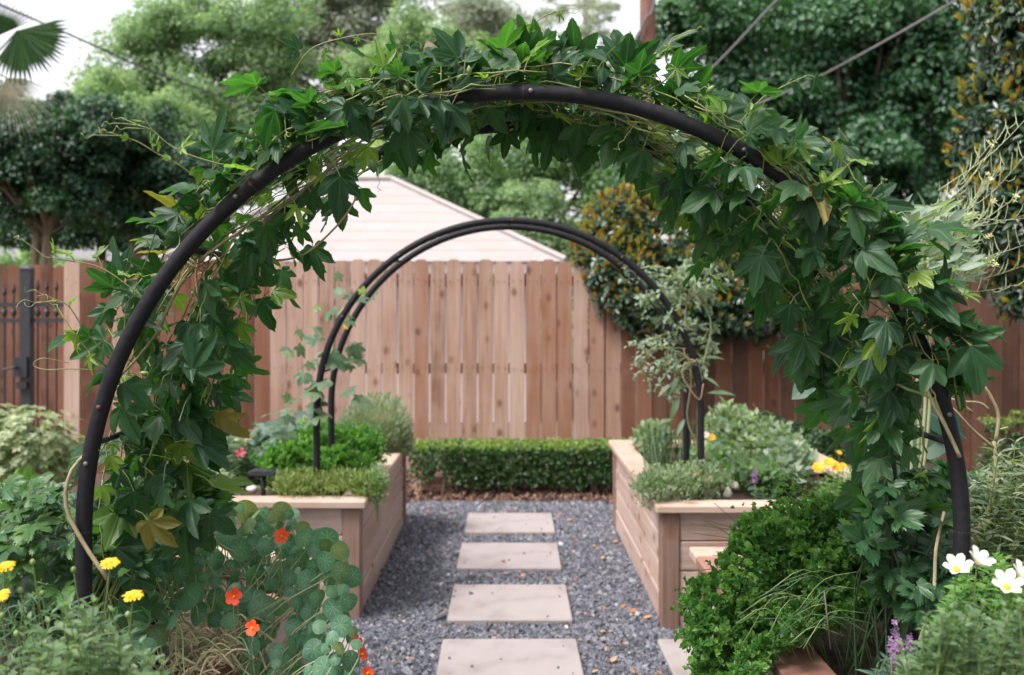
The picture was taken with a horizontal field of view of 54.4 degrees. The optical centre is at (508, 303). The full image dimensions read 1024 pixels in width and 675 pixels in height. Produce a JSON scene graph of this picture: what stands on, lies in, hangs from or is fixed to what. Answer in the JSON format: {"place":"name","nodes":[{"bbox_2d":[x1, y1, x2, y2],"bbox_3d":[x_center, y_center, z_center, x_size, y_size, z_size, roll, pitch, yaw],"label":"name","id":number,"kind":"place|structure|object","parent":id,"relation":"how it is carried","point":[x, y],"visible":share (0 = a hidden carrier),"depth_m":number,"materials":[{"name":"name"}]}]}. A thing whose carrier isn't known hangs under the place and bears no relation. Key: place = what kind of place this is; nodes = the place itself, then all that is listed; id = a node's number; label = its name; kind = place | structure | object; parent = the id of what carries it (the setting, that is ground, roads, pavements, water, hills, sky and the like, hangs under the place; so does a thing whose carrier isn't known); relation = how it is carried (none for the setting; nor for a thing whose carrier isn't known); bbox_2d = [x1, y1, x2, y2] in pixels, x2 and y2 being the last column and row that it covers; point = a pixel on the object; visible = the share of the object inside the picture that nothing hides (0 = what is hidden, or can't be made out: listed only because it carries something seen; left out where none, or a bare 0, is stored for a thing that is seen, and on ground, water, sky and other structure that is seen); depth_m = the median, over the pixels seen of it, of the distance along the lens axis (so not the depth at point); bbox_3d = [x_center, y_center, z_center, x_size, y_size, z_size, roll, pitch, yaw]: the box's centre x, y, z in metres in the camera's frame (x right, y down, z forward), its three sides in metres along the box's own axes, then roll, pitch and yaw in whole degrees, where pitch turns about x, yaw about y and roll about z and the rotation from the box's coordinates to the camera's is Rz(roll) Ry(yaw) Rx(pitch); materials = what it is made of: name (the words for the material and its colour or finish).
{"place":"outdoors","nodes":[
{"label":"outdoors","id":0,"kind":"place"},
{"bbox_2d":[324,416,375,450],"bbox_3d":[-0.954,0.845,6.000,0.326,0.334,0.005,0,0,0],"label":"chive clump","id":1,"kind":"object","parent":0,"point":[356,425],"visible":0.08,"depth_m":6.00,"materials":[{"name":"green plant"}]},
{"bbox_2d":[6,310,928,542],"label":"ground","id":2,"kind":"structure","parent":0,"point":[572,400],"depth_m":15.11,"materials":[{"name":"brown soil"}]},
{"bbox_2d":[0,264,63,436],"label":"iron gate","id":3,"kind":"structure","parent":2,"relation":"on","point":[23,367],"depth_m":8.83,"materials":[{"name":"black metal"}]},
{"bbox_2d":[0,0,73,144],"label":"palm tree","id":4,"kind":"object","parent":2,"relation":"on","point":[17,48],"visible":1,"depth_m":12.04,"materials":[{"name":"green plant"}]},
{"bbox_2d":[0,403,84,492],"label":"pittosporum bush","id":5,"kind":"object","parent":2,"relation":"on","point":[21,447],"visible":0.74,"depth_m":6.55,"materials":[{"name":"green plant"}]},
{"bbox_2d":[0,79,158,268],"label":"shade tree","id":6,"kind":"object","parent":2,"relation":"on","point":[40,193],"visible":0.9,"depth_m":14.22,"materials":[{"name":"green plant"}]},
{"bbox_2d":[0,264,207,430],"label":"garden fence","id":7,"kind":"object","parent":2,"relation":"on","point":[9,275],"visible":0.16,"depth_m":11.99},
{"bbox_2d":[2,65,231,262],"bbox_3d":[-7.621,-1.370,17.947,5.419,5.855,3.888,0,0,0],"label":"ash tree","id":8,"kind":"object","parent":2,"relation":"on","point":[106,80],"visible":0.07,"depth_m":17.78,"materials":[{"name":"green plant"}]},
{"bbox_2d":[60,100,277,259],"bbox_3d":[-5.557,-0.794,16.623,3.313,4.701,4.266,0,0,-13],"label":"shade tree","id":9,"kind":"object","parent":2,"relation":"on","point":[146,169],"visible":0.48,"depth_m":15.16,"materials":[{"name":"green plant"}]},
{"bbox_2d":[60,0,328,201],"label":"oak tree","id":10,"kind":"object","parent":2,"relation":"on","point":[151,34],"visible":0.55,"depth_m":22.32,"materials":[{"name":"green plant"}]},
{"bbox_2d":[224,0,434,168],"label":"elm tree","id":11,"kind":"object","parent":2,"relation":"on","point":[345,17],"visible":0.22,"depth_m":32.10,"materials":[{"name":"green plant"}]},
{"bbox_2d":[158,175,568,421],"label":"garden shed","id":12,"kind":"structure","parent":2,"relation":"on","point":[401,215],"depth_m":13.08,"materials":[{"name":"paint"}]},
{"bbox_2d":[337,0,492,155],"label":"maple tree","id":13,"kind":"object","parent":2,"relation":"on","point":[420,34],"visible":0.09,"depth_m":25.34,"materials":[{"name":"green plant"}]},
{"bbox_2d":[0,174,970,362],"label":"distant shrubbery","id":14,"kind":"object","parent":2,"relation":"on","point":[24,257],"depth_m":24.32,"materials":[{"name":"green plant"}]},
{"bbox_2d":[416,0,555,60],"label":"elm tree","id":15,"kind":"object","parent":2,"relation":"on","point":[475,15],"visible":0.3,"depth_m":35.09,"materials":[{"name":"green plant"}]},
{"bbox_2d":[374,106,688,380],"bbox_3d":[0.786,-1.435,20.030,7.096,5.984,2.896,0,0,0],"label":"elm tree","id":16,"kind":"object","parent":2,"relation":"on","point":[453,184],"visible":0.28,"depth_m":19.48,"materials":[{"name":"green plant"}]},
{"bbox_2d":[489,177,586,391],"bbox_3d":[0.442,-0.338,17.462,2.222,3.785,1.411,0,0,0],"label":"maple tree","id":17,"kind":"object","parent":2,"relation":"on","point":[545,209],"visible":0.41,"depth_m":17.21,"materials":[{"name":"green plant"}]},
{"bbox_2d":[53,471,1023,502],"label":"planting strip","id":18,"kind":"object","parent":2,"relation":"on","point":[98,480],"depth_m":8.18,"materials":[{"name":"soil"}]},
{"bbox_2d":[419,474,441,483],"bbox_3d":[-0.660,1.494,8.420,0.195,0.090,0.090,0,0,-2],"label":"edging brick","id":19,"kind":"object","parent":18,"relation":"on","point":[437,479],"visible":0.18,"depth_m":8.38,"materials":[{"name":"brown brick"}]},
{"bbox_2d":[406,474,612,503],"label":"bark mulch","id":20,"kind":"object","parent":18,"relation":"on","point":[582,494],"visible":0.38,"depth_m":7.92,"materials":[{"name":"brown wood"}]},
{"bbox_2d":[406,436,634,495],"bbox_3d":[0.225,1.327,8.090,2.107,0.458,0.524,0,0,0],"label":"boxwood hedge","id":21,"kind":"object","parent":18,"relation":"on","point":[488,453],"visible":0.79,"depth_m":7.91,"materials":[{"name":"green plant"}]},
{"bbox_2d":[64,259,1023,473],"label":"wooden fence","id":22,"kind":"object","parent":2,"relation":"on","point":[741,371],"visible":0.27,"depth_m":8.79,"materials":[{"name":"brown wood"}]},
{"bbox_2d":[524,0,624,354],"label":"pine tree","id":23,"kind":"object","parent":2,"relation":"on","point":[586,29],"visible":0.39,"depth_m":29.55,"materials":[{"name":"green plant"}]},
{"bbox_2d":[634,0,655,418],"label":"utility pole","id":24,"kind":"object","parent":2,"relation":"on","point":[646,32],"visible":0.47,"depth_m":13.40,"materials":[{"name":"brown wood"}]},
{"bbox_2d":[1,4,458,148],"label":"overhead cable","id":25,"kind":"object","parent":24,"relation":"attached to","point":[89,43],"visible":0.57,"depth_m":15.17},
{"bbox_2d":[712,0,777,68],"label":"guy wire","id":26,"kind":"object","parent":24,"relation":"attached to","point":[746,32],"visible":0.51,"depth_m":13.20,"materials":[{"name":"grey metal"}]},
{"bbox_2d":[676,0,957,140],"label":"guy wire","id":27,"kind":"object","parent":24,"relation":"attached to","point":[876,45],"visible":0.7,"depth_m":12.36,"materials":[{"name":"grey metal"}]},
{"bbox_2d":[568,179,823,359],"bbox_3d":[1.647,0.225,8.882,2.339,2.668,1.332,0,0,0],"label":"photinia shrub","id":28,"kind":"object","parent":2,"relation":"on","point":[625,228],"visible":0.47,"depth_m":8.55,"materials":[{"name":"green plant"}]},
{"bbox_2d":[597,0,1020,301],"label":"linden tree","id":29,"kind":"object","parent":2,"relation":"on","point":[880,105],"visible":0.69,"depth_m":14.48,"materials":[{"name":"green plant"}]},
{"bbox_2d":[933,0,1023,326],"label":"photinia tree","id":30,"kind":"object","parent":2,"relation":"on","point":[1001,57],"visible":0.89,"depth_m":6.43,"materials":[{"name":"green plant"}]},
{"bbox_2d":[973,408,1023,494],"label":"boxwood bush","id":31,"kind":"object","parent":2,"relation":"on","point":[1013,436],"visible":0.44,"depth_m":7.62,"materials":[{"name":"green plant"}]},
{"bbox_2d":[324,499,686,674],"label":"gravel path","id":32,"kind":"structure","parent":0,"point":[611,507],"depth_m":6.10,"materials":[{"name":"grey gravel"}]},
{"bbox_2d":[0,547,319,674],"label":"raised bed","id":33,"kind":"object","parent":32,"relation":"on","point":[281,636],"visible":0.03,"depth_m":3.04,"materials":[{"name":"brown wood"}]},
{"bbox_2d":[0,557,173,674],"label":"calendula plant","id":34,"kind":"object","parent":33,"relation":"on","point":[113,660],"visible":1,"depth_m":1.58,"materials":[{"name":"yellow plant"}]},
{"bbox_2d":[0,465,186,647],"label":"celery plant","id":35,"kind":"object","parent":33,"relation":"on","point":[35,524],"visible":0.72,"depth_m":2.32,"materials":[{"name":"green plant"}]},
{"bbox_2d":[53,460,238,674],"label":"celery plant","id":36,"kind":"object","parent":33,"relation":"on","point":[207,491],"visible":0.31,"depth_m":2.43,"materials":[{"name":"green plant"}]},
{"bbox_2d":[168,650,188,657],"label":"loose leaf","id":37,"kind":"object","parent":33,"relation":"on","point":[186,652],"visible":0.21,"depth_m":2.62,"materials":[{"name":"plant"}]},
{"bbox_2d":[133,608,276,674],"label":"straw clump","id":38,"kind":"object","parent":33,"relation":"on","point":[224,652],"visible":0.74,"depth_m":2.55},
{"bbox_2d":[121,499,373,674],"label":"nasturtium","id":39,"kind":"object","parent":33,"relation":"on","point":[250,546],"visible":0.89,"depth_m":2.54,"materials":[{"name":"green plant"}]},
{"bbox_2d":[75,84,970,673],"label":"garden arch","id":40,"kind":"structure","parent":33,"relation":"on","point":[211,222],"depth_m":2.19,"materials":[{"name":"metal"}]},
{"bbox_2d":[187,254,207,295],"bbox_3d":[-0.715,-0.069,2.270,0.053,0.104,0.056,0,0,0],"label":"twine tie","id":41,"kind":"object","parent":40,"relation":"attached to","point":[195,261],"visible":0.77,"depth_m":2.26,"materials":[{"name":"beige fabric"}]},
{"bbox_2d":[14,5,746,657],"bbox_3d":[-0.247,0.159,2.444,1.665,1.672,0.760,0,0,0],"label":"passion vine","id":42,"kind":"object","parent":40,"relation":"attached to","point":[212,339],"visible":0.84,"depth_m":2.28,"materials":[{"name":"green plant"}]},
{"bbox_2d":[233,14,1006,513],"bbox_3d":[0.200,-0.058,2.404,1.753,1.250,0.786,0,0,0],"label":"passion vine","id":43,"kind":"object","parent":40,"relation":"attached to","point":[799,240],"visible":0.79,"depth_m":2.25,"materials":[{"name":"green plant"}]},
{"bbox_2d":[184,439,405,620],"bbox_3d":[-1.335,1.261,5.915,1.286,0.616,2.226,0,0,0],"label":"raised bed","id":44,"kind":"object","parent":32,"relation":"on","point":[367,538],"visible":0.19,"depth_m":5.04,"materials":[{"name":"brown wood"}]},
{"bbox_2d":[167,422,274,495],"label":"bean plant","id":45,"kind":"object","parent":44,"relation":"on","point":[239,458],"visible":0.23,"depth_m":5.68,"materials":[{"name":"green plant"}]},
{"bbox_2d":[246,485,257,492],"bbox_3d":[-1.291,0.934,4.999,0.063,0.042,0.052,0,0,0],"label":"rock","id":46,"kind":"object","parent":44,"relation":"on","point":[252,489],"visible":0.98,"depth_m":4.98,"materials":[{"name":"white stone"}]},
{"bbox_2d":[248,468,278,495],"bbox_3d":[-1.246,0.948,5.065,0.130,0.204,0.130,0,0,0],"label":"solar light","id":47,"kind":"object","parent":44,"relation":"on","point":[263,473],"visible":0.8,"depth_m":5.04,"materials":[{"name":"metal"}]},
{"bbox_2d":[247,410,337,457],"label":"squash plant","id":48,"kind":"object","parent":44,"relation":"on","point":[264,434],"visible":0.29,"depth_m":5.73,"materials":[{"name":"green plant"}]},
{"bbox_2d":[249,417,391,492],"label":"parsley plant","id":49,"kind":"object","parent":44,"relation":"on","point":[293,454],"visible":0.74,"depth_m":5.36,"materials":[{"name":"green plant"}]},
{"bbox_2d":[264,463,389,504],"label":"thyme plant","id":50,"kind":"object","parent":44,"relation":"on","point":[325,480],"visible":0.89,"depth_m":4.95,"materials":[{"name":"green plant"}]},
{"bbox_2d":[335,389,415,456],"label":"rosemary bush","id":51,"kind":"object","parent":44,"relation":"on","point":[396,431],"visible":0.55,"depth_m":6.42,"materials":[{"name":"green plant"}]},
{"bbox_2d":[363,462,391,521],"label":"oregano plant","id":52,"kind":"object","parent":44,"relation":"on","point":[384,480],"visible":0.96,"depth_m":4.92,"materials":[{"name":"green plant"}]},
{"bbox_2d":[313,217,703,499],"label":"garden arch","id":53,"kind":"structure","parent":44,"relation":"on","point":[507,223],"depth_m":5.02,"materials":[{"name":"metal"}]},
{"bbox_2d":[261,271,379,442],"bbox_3d":[-0.968,0.273,5.099,0.608,0.880,0.356,0,0,0],"label":"cucumber vine","id":54,"kind":"object","parent":53,"relation":"attached to","point":[354,350],"visible":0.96,"depth_m":5.05,"materials":[{"name":"green plant"}]},
{"bbox_2d":[621,252,733,462],"bbox_3d":[0.856,0.273,5.139,0.575,1.099,0.485,0,0,0],"label":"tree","id":55,"kind":"object","parent":53,"relation":"attached to","point":[676,291],"visible":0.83,"depth_m":5.09,"materials":[{"name":"green plant"}]},
{"bbox_2d":[329,638,365,665],"bbox_3d":[-0.955,1.538,4.220,0.605,0.050,0.600,0,0,1],"label":"stepping stone","id":56,"kind":"object","parent":32,"relation":"on","point":[350,647],"visible":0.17,"depth_m":4.42,"materials":[{"name":"concrete"}]},
{"bbox_2d":[456,543,561,572],"bbox_3d":[0.003,1.538,6.005,0.605,0.050,0.600,0,0,0],"label":"stepping stone","id":57,"kind":"object","parent":32,"relation":"on","point":[482,557],"visible":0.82,"depth_m":5.93,"materials":[{"name":"stone"}]},
{"bbox_2d":[464,513,554,535],"bbox_3d":[0.007,1.538,6.905,0.605,0.050,0.600,0,0,0],"label":"stepping stone","id":58,"kind":"object","parent":32,"relation":"on","point":[506,523],"visible":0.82,"depth_m":6.85,"materials":[{"name":"stone"}]},
{"bbox_2d":[447,584,572,625],"bbox_3d":[0.006,1.538,5.070,0.605,0.050,0.600,0,0,0],"label":"stepping stone","id":59,"kind":"object","parent":32,"relation":"on","point":[517,604],"visible":0.82,"depth_m":5.01,"materials":[{"name":"stone"}]},
{"bbox_2d":[436,639,583,674],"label":"stepping stone","id":60,"kind":"object","parent":32,"relation":"on","point":[527,656],"visible":1,"depth_m":4.26,"materials":[{"name":"concrete"}]},
{"bbox_2d":[657,639,692,674],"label":"stepping stone","id":61,"kind":"object","parent":32,"relation":"on","point":[675,656],"visible":0.24,"depth_m":4.28,"materials":[{"name":"concrete"}]},
{"bbox_2d":[608,440,851,629],"bbox_3d":[1.335,1.258,5.800,1.286,0.621,2.256,0,0,0],"label":"raised bed","id":62,"kind":"object","parent":32,"relation":"on","point":[659,543],"visible":0.27,"depth_m":4.87,"materials":[{"name":"brown wood"}]},
{"bbox_2d":[639,419,696,470],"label":"chive clump","id":63,"kind":"object","parent":62,"relation":"on","point":[651,440],"visible":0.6,"depth_m":5.79,"materials":[{"name":"green plant"}]},
{"bbox_2d":[645,459,714,494],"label":"sage plant","id":64,"kind":"object","parent":62,"relation":"on","point":[668,465],"visible":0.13,"depth_m":5.17,"materials":[{"name":"green plant"}]},
{"bbox_2d":[626,456,741,511],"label":"thyme plant","id":65,"kind":"object","parent":62,"relation":"on","point":[653,481],"visible":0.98,"depth_m":4.82,"materials":[{"name":"green plant"}]},
{"bbox_2d":[694,431,734,448],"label":"gazania plant","id":66,"kind":"object","parent":62,"relation":"on","point":[712,437],"visible":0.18,"depth_m":5.70,"materials":[{"name":"yellow plant"}]},
{"bbox_2d":[628,396,813,465],"bbox_3d":[1.391,0.827,6.336,1.216,0.446,0.837,0,0,32],"label":"artemisia bush","id":67,"kind":"object","parent":62,"relation":"on","point":[744,428],"visible":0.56,"depth_m":6.27,"materials":[{"name":"green plant"}]},
{"bbox_2d":[723,486,732,499],"bbox_3d":[1.074,0.930,4.881,0.048,0.070,0.054,0,0,32],"label":"rock","id":68,"kind":"object","parent":62,"relation":"on","point":[727,494],"visible":0.97,"depth_m":4.86,"materials":[{"name":"beige stone"}]},
{"bbox_2d":[731,481,738,490],"bbox_3d":[1.127,0.908,4.950,0.040,0.050,0.040,0,0,-43],"label":"rock","id":69,"kind":"object","parent":62,"relation":"on","point":[735,487],"visible":0.95,"depth_m":4.94,"materials":[{"name":"white stone"}]},
{"bbox_2d":[682,436,791,495],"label":"basil plant","id":70,"kind":"object","parent":62,"relation":"on","point":[742,464],"visible":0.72,"depth_m":5.32,"materials":[{"name":"green plant"}]},
{"bbox_2d":[750,468,777,499],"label":"salvia plant","id":71,"kind":"object","parent":62,"relation":"on","point":[753,475],"visible":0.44,"depth_m":5.08,"materials":[{"name":"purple plant"}]},
{"bbox_2d":[760,433,823,497],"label":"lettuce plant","id":72,"kind":"object","parent":62,"relation":"on","point":[792,456],"visible":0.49,"depth_m":5.49,"materials":[{"name":"green plant"}]},
{"bbox_2d":[797,450,851,498],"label":"marigold plant","id":73,"kind":"object","parent":62,"relation":"on","point":[838,467],"visible":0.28,"depth_m":5.10,"materials":[{"name":"yellow plant"}]},
{"bbox_2d":[745,410,849,466],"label":"boxwood bush","id":74,"kind":"object","parent":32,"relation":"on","point":[820,439],"visible":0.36,"depth_m":7.29,"materials":[{"name":"green plant"}]},
{"bbox_2d":[689,547,1023,674],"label":"raised bed","id":75,"kind":"object","parent":32,"relation":"on","point":[802,664],"visible":0.06,"depth_m":2.88,"materials":[{"name":"brown wood"}]},
{"bbox_2d":[668,471,882,674],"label":"parsley plant","id":76,"kind":"object","parent":75,"relation":"on","point":[734,632],"visible":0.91,"depth_m":2.71,"materials":[{"name":"green plant"}]},
{"bbox_2d":[685,500,874,640],"bbox_3d":[0.801,0.778,2.916,0.628,0.446,0.258,0,0,-35],"label":"chive clump","id":77,"kind":"object","parent":75,"relation":"on","point":[760,546],"visible":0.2,"depth_m":2.88,"materials":[{"name":"green plant"}]},
{"bbox_2d":[824,591,830,648],"bbox_3d":[0.752,0.748,2.350,0.019,0.136,0.003,0,0,0],"label":"garden stake","id":78,"kind":"object","parent":75,"relation":"on","point":[827,619],"visible":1,"depth_m":2.35,"materials":[{"name":"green wood"}]},
{"bbox_2d":[792,370,966,476],"bbox_3d":[1.200,0.413,3.241,0.557,0.513,0.153,0,0,-6],"label":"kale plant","id":79,"kind":"object","parent":75,"relation":"on","point":[935,449],"visible":0.11,"depth_m":3.22,"materials":[{"name":"green plant"}]},
{"bbox_2d":[855,619,919,674],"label":"angelonia plant","id":80,"kind":"object","parent":75,"relation":"on","point":[891,665],"visible":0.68,"depth_m":1.93,"materials":[{"name":"purple plant"}]},
{"bbox_2d":[757,457,1023,674],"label":"lovage plant","id":81,"kind":"object","parent":75,"relation":"on","point":[908,588],"visible":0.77,"depth_m":2.40,"materials":[{"name":"green plant"}]},
{"bbox_2d":[888,113,1023,492],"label":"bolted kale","id":82,"kind":"object","parent":75,"relation":"on","point":[965,261],"visible":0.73,"depth_m":3.07,"materials":[{"name":"green plant"}]},
{"bbox_2d":[890,545,1023,674],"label":"anemone plant","id":83,"kind":"object","parent":75,"relation":"on","point":[999,650],"visible":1,"depth_m":1.55,"materials":[{"name":"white plant"}]},
{"bbox_2d":[951,387,1023,598],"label":"cut shrub","id":84,"kind":"object","parent":75,"relation":"on","point":[985,528],"visible":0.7,"depth_m":2.75,"materials":[{"name":"green plant"}]},
{"bbox_2d":[0,0,1023,309],"label":"sky","id":85,"kind":"structure","parent":0,"point":[80,15],"materials":[{"name":"white"}]},
{"bbox_2d":[658,356,735,434],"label":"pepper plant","id":86,"kind":"object","parent":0,"point":[675,405],"visible":0.81,"depth_m":5.01,"materials":[{"name":"green plant"}]},
{"bbox_2d":[736,437,777,491],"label":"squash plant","id":87,"kind":"object","parent":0,"point":[760,443],"visible":0.91,"depth_m":5.40,"materials":[{"name":"green plant"}]}
]}

